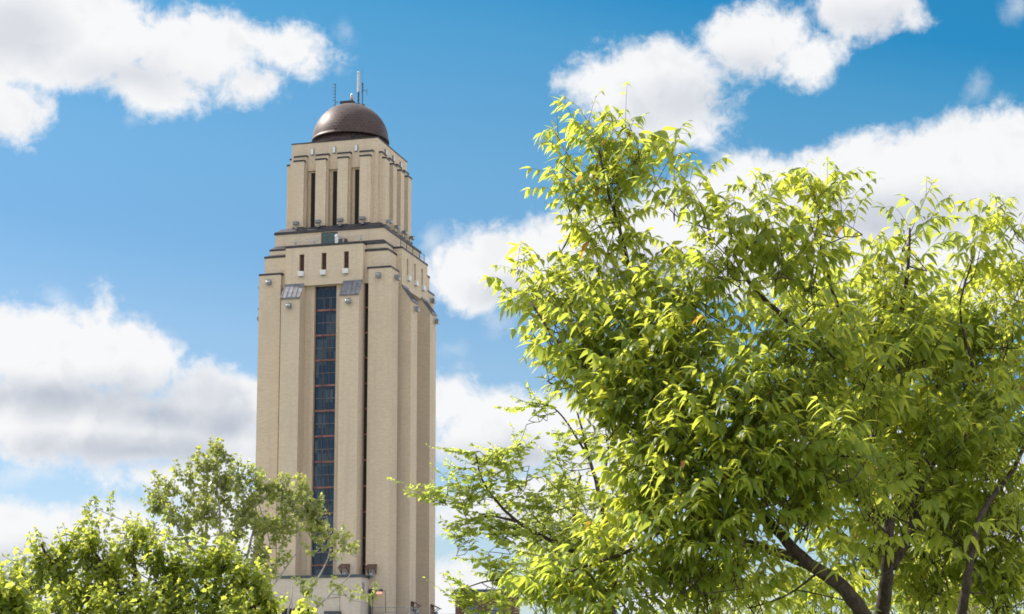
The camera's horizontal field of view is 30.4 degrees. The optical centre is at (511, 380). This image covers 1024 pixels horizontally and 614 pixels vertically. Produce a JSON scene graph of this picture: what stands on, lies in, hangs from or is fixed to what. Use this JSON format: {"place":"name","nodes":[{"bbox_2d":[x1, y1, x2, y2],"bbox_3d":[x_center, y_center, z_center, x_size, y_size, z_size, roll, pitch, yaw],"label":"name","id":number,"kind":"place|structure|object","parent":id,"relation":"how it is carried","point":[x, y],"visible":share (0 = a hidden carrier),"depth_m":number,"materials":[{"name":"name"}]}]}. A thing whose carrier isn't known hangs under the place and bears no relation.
{"place":"outdoors","nodes":[
{"label":"outdoors","id":0,"kind":"place"},
{"bbox_2d":[335,234,346,242],"bbox_3d":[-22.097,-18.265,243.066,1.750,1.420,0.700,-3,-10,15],"label":"ledge machine","id":1,"kind":"object","parent":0,"point":[338,239],"visible":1,"depth_m":242.85,"materials":[{"name":"white metal"}]},
{"bbox_2d":[371,607,416,613],"bbox_3d":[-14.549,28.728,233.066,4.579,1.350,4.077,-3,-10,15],"label":"roof railing","id":2,"kind":"object","parent":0,"point":[383,612],"visible":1,"depth_m":231.43,"materials":[{"name":"metal"}]},
{"bbox_2d":[454,589,520,613],"bbox_3d":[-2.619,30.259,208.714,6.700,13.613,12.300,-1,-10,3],"label":"brown building","id":3,"kind":"structure","parent":0,"point":[458,610],"depth_m":203.67,"materials":[{"name":"brick"}]},
{"bbox_2d":[464,606,476,613],"bbox_3d":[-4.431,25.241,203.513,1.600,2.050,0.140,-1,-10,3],"label":"window","id":4,"kind":"structure","parent":3,"relation":"in","point":[472,608],"depth_m":203.59,"materials":[{"name":"grey glass"}]},
{"bbox_2d":[490,605,499,613],"bbox_3d":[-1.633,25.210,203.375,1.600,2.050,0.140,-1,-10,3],"label":"window","id":5,"kind":"structure","parent":3,"relation":"in","point":[492,612],"depth_m":203.44,"materials":[{"name":"grey glass"}]},
{"bbox_2d":[0,0,1023,613],"label":"sky","id":6,"kind":"structure","parent":0,"point":[146,147],"materials":[{"name":"blue"}]},
{"bbox_2d":[937,573,985,613],"bbox_3d":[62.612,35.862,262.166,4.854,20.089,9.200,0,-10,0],"label":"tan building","id":7,"kind":"structure","parent":0,"point":[972,605],"depth_m":258.42,"materials":[{"name":"brick"}]},
{"label":"ground","id":8,"kind":"structure","parent":0,"visible":0},
{"bbox_2d":[0,560,53,613],"bbox_3d":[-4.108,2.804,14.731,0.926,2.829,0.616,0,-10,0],"label":"maple tree","id":9,"kind":"object","parent":8,"relation":"on","point":[14,599],"visible":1,"depth_m":14.89,"materials":[{"name":"green plant"}]},
{"bbox_2d":[2,510,288,613],"bbox_3d":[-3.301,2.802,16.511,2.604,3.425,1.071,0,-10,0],"label":"maple tree","id":10,"kind":"object","parent":8,"relation":"on","point":[65,590],"visible":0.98,"depth_m":16.86,"materials":[{"name":"green plant"}]},
{"bbox_2d":[81,435,378,613],"bbox_3d":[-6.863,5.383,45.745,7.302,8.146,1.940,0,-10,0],"label":"poplar tree","id":11,"kind":"object","parent":8,"relation":"on","point":[246,514],"visible":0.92,"depth_m":46.03,"materials":[{"name":"green plant"}]},
{"bbox_2d":[291,590,317,613],"bbox_3d":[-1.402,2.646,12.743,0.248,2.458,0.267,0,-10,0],"label":"maple tree","id":12,"kind":"object","parent":8,"relation":"on","point":[303,606],"visible":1,"depth_m":12.89,"materials":[{"name":"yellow plant"}]},
{"bbox_2d":[248,574,369,613],"bbox_3d":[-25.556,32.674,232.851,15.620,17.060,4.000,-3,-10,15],"label":"annex building","id":13,"kind":"structure","parent":8,"relation":"on","point":[332,604],"depth_m":231.86,"materials":[{"name":"stone"}]},
{"bbox_2d":[282,608,307,613],"bbox_3d":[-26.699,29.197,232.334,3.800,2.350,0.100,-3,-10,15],"label":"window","id":14,"kind":"structure","parent":13,"relation":"in","point":[285,610],"depth_m":232.68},
{"bbox_2d":[253,100,437,613],"bbox_3d":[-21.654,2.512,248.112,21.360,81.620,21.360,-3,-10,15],"label":"bell tower","id":15,"kind":"structure","parent":8,"relation":"on","point":[346,412],"depth_m":240.89,"materials":[{"name":"concrete"}]},
{"bbox_2d":[286,303,291,308],"bbox_3d":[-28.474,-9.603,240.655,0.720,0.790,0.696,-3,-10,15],"label":"floodlight","id":16,"kind":"object","parent":15,"relation":"attached to","point":[288,306],"visible":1,"depth_m":240.37,"materials":[{"name":"metal"}]},
{"bbox_2d":[298,271,303,276],"bbox_3d":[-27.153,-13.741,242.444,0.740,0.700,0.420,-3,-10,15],"label":"box light","id":17,"kind":"object","parent":15,"relation":"attached to","point":[300,273],"visible":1,"depth_m":242.26,"materials":[{"name":"white plastic"}]},
{"bbox_2d":[300,255,303,270],"bbox_3d":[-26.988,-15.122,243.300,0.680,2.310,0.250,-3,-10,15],"label":"slit window","id":18,"kind":"structure","parent":15,"relation":"in","point":[301,256],"depth_m":243.25,"materials":[{"name":"brown glass"}]},
{"bbox_2d":[320,270,325,275],"bbox_3d":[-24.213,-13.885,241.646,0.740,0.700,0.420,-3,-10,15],"label":"box light","id":19,"kind":"object","parent":15,"relation":"attached to","point":[322,272],"visible":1,"depth_m":241.45,"materials":[{"name":"white plastic"}]},
{"bbox_2d":[322,253,325,269],"bbox_3d":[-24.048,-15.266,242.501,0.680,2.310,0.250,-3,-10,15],"label":"slit window","id":20,"kind":"structure","parent":15,"relation":"in","point":[324,254],"depth_m":242.48,"materials":[{"name":"brown glass"}]},
{"bbox_2d":[312,286,336,574],"bbox_3d":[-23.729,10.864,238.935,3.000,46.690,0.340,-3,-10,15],"label":"tall window","id":21,"kind":"structure","parent":15,"relation":"in","point":[325,329],"depth_m":240.13,"materials":[{"name":"blue glass"}]},
{"bbox_2d":[294,235,362,245],"bbox_3d":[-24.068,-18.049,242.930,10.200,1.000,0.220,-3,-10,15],"label":"ledge railing","id":22,"kind":"object","parent":15,"relation":"on","point":[314,240],"visible":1,"depth_m":243.28,"materials":[{"name":"metal"}]},
{"bbox_2d":[321,232,337,243],"bbox_3d":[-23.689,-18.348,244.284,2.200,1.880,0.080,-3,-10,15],"label":"door","id":23,"kind":"structure","parent":15,"relation":"in","point":[327,237],"depth_m":244.32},
{"bbox_2d":[332,84,336,106],"bbox_3d":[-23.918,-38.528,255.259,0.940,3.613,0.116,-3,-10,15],"label":"yagi aerial","id":24,"kind":"object","parent":15,"relation":"on","point":[335,93],"visible":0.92,"depth_m":255.30,"materials":[{"name":"metal"}]},
{"bbox_2d":[338,564,349,574],"bbox_3d":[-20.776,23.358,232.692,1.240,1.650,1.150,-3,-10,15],"label":"hooded lamp","id":25,"kind":"object","parent":15,"relation":"attached to","point":[341,566],"visible":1,"depth_m":232.69,"materials":[{"name":"brown metal"}]},
{"bbox_2d":[342,268,348,273],"bbox_3d":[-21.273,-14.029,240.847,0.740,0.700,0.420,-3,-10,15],"label":"box light","id":26,"kind":"object","parent":15,"relation":"attached to","point":[345,270],"visible":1,"depth_m":240.67,"materials":[{"name":"white plastic"}]},
{"bbox_2d":[345,252,348,268],"bbox_3d":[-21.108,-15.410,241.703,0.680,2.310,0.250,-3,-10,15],"label":"slit window","id":27,"kind":"structure","parent":15,"relation":"in","point":[346,253],"depth_m":241.65,"materials":[{"name":"brown glass"}]},
{"bbox_2d":[345,298,350,303],"bbox_3d":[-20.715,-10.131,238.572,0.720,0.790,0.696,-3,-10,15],"label":"floodlight","id":28,"kind":"object","parent":15,"relation":"attached to","point":[347,300],"visible":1,"depth_m":238.29,"materials":[{"name":"metal"}]},
{"bbox_2d":[356,71,359,103],"bbox_3d":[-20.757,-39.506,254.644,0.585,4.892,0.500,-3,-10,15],"label":"panel aerial","id":29,"kind":"object","parent":15,"relation":"on","point":[358,82],"visible":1,"depth_m":254.57,"materials":[{"name":"grey plastic"}]},
{"bbox_2d":[359,216,365,223],"bbox_3d":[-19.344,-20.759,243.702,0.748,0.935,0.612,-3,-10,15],"label":"spotlight","id":30,"kind":"object","parent":15,"relation":"on","point":[362,218],"visible":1,"depth_m":243.51,"materials":[{"name":"grey metal"}]},
{"bbox_2d":[361,83,365,105],"bbox_3d":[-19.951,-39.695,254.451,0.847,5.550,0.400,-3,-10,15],"label":"whip aerial","id":31,"kind":"object","parent":15,"relation":"on","point":[362,94],"visible":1,"depth_m":254.28,"materials":[{"name":"metal"}]},
{"bbox_2d":[362,284,367,574],"bbox_3d":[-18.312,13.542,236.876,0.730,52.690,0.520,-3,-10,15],"label":"slot window","id":32,"kind":"structure","parent":15,"relation":"in","point":[366,285],"depth_m":237.97,"materials":[{"name":"black glass"}]},
{"bbox_2d":[364,564,376,576],"bbox_3d":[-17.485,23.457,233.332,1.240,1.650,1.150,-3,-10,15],"label":"hooded lamp","id":33,"kind":"object","parent":15,"relation":"attached to","point":[370,566],"visible":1,"depth_m":233.19,"materials":[{"name":"brown metal"}]},
{"bbox_2d":[369,589,373,613],"bbox_3d":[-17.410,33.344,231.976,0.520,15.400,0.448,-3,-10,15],"label":"downpipe","id":34,"kind":"object","parent":15,"relation":"attached to","point":[370,590],"visible":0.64,"depth_m":232.93,"materials":[{"name":"metal"}]},
{"bbox_2d":[375,272,380,277],"bbox_3d":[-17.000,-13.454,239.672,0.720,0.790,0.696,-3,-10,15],"label":"floodlight","id":35,"kind":"object","parent":15,"relation":"attached to","point":[377,274],"visible":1,"depth_m":239.39,"materials":[{"name":"metal"}]},
{"bbox_2d":[375,589,385,611],"bbox_3d":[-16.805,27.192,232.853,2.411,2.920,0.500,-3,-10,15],"label":"wall lamp","id":36,"kind":"object","parent":15,"relation":"attached to","point":[380,591],"visible":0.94,"depth_m":232.78,"materials":[{"name":"glass"}]},
{"bbox_2d":[394,274,400,280],"bbox_3d":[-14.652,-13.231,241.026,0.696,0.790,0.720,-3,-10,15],"label":"floodlight","id":37,"kind":"object","parent":15,"relation":"attached to","point":[397,277],"visible":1,"depth_m":240.75,"materials":[{"name":"metal"}]},
{"bbox_2d":[400,238,424,259],"bbox_3d":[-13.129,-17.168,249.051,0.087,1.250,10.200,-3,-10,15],"label":"ledge railing","id":38,"kind":"object","parent":15,"relation":"on","point":[410,249],"visible":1,"depth_m":247.65,"materials":[{"name":"metal"}]},
{"bbox_2d":[411,601,421,613],"bbox_3d":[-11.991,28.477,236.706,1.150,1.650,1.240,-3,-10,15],"label":"hooded lamp","id":39,"kind":"object","parent":15,"relation":"attached to","point":[417,604],"visible":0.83,"depth_m":236.51,"materials":[{"name":"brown metal"}]},
{"bbox_2d":[414,306,419,311],"bbox_3d":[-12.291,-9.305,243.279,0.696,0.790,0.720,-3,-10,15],"label":"floodlight","id":40,"kind":"object","parent":15,"relation":"attached to","point":[417,308],"visible":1,"depth_m":243.02,"materials":[{"name":"metal"}]},
{"bbox_2d":[430,604,440,613],"bbox_3d":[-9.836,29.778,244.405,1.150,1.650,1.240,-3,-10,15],"label":"hooded lamp","id":41,"kind":"object","parent":15,"relation":"attached to","point":[436,612],"visible":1,"depth_m":244.23,"materials":[{"name":"grey metal"}]},
{"bbox_2d":[386,380,635,613],"bbox_3d":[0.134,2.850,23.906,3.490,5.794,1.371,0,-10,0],"label":"feathery tree","id":42,"kind":"object","parent":8,"relation":"on","point":[499,454],"visible":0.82,"depth_m":24.01,"materials":[{"name":"green plant"}]},
{"bbox_2d":[471,469,674,612],"bbox_3d":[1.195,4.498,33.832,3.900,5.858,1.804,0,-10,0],"label":"leaved tree","id":43,"kind":"object","parent":8,"relation":"on","point":[578,482],"visible":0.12,"depth_m":34.10,"materials":[{"name":"green plant"}]},
{"bbox_2d":[649,570,789,613],"bbox_3d":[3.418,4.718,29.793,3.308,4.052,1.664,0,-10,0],"label":"leaved tree","id":44,"kind":"object","parent":8,"relation":"on","point":[735,610],"visible":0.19,"depth_m":29.80,"materials":[{"name":"green plant"}]},
{"bbox_2d":[478,81,1023,613],"bbox_3d":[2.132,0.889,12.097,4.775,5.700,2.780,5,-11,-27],"label":"broadleaf tree","id":45,"kind":"object","parent":8,"relation":"on","point":[958,421],"visible":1,"depth_m":11.72,"materials":[{"name":"green plant"}]},
{"bbox_2d":[858,521,1023,613],"bbox_3d":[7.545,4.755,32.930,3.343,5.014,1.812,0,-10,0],"label":"leaved tree","id":46,"kind":"object","parent":8,"relation":"on","point":[901,611],"visible":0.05,"depth_m":32.92,"materials":[{"name":"green plant"}]}
]}

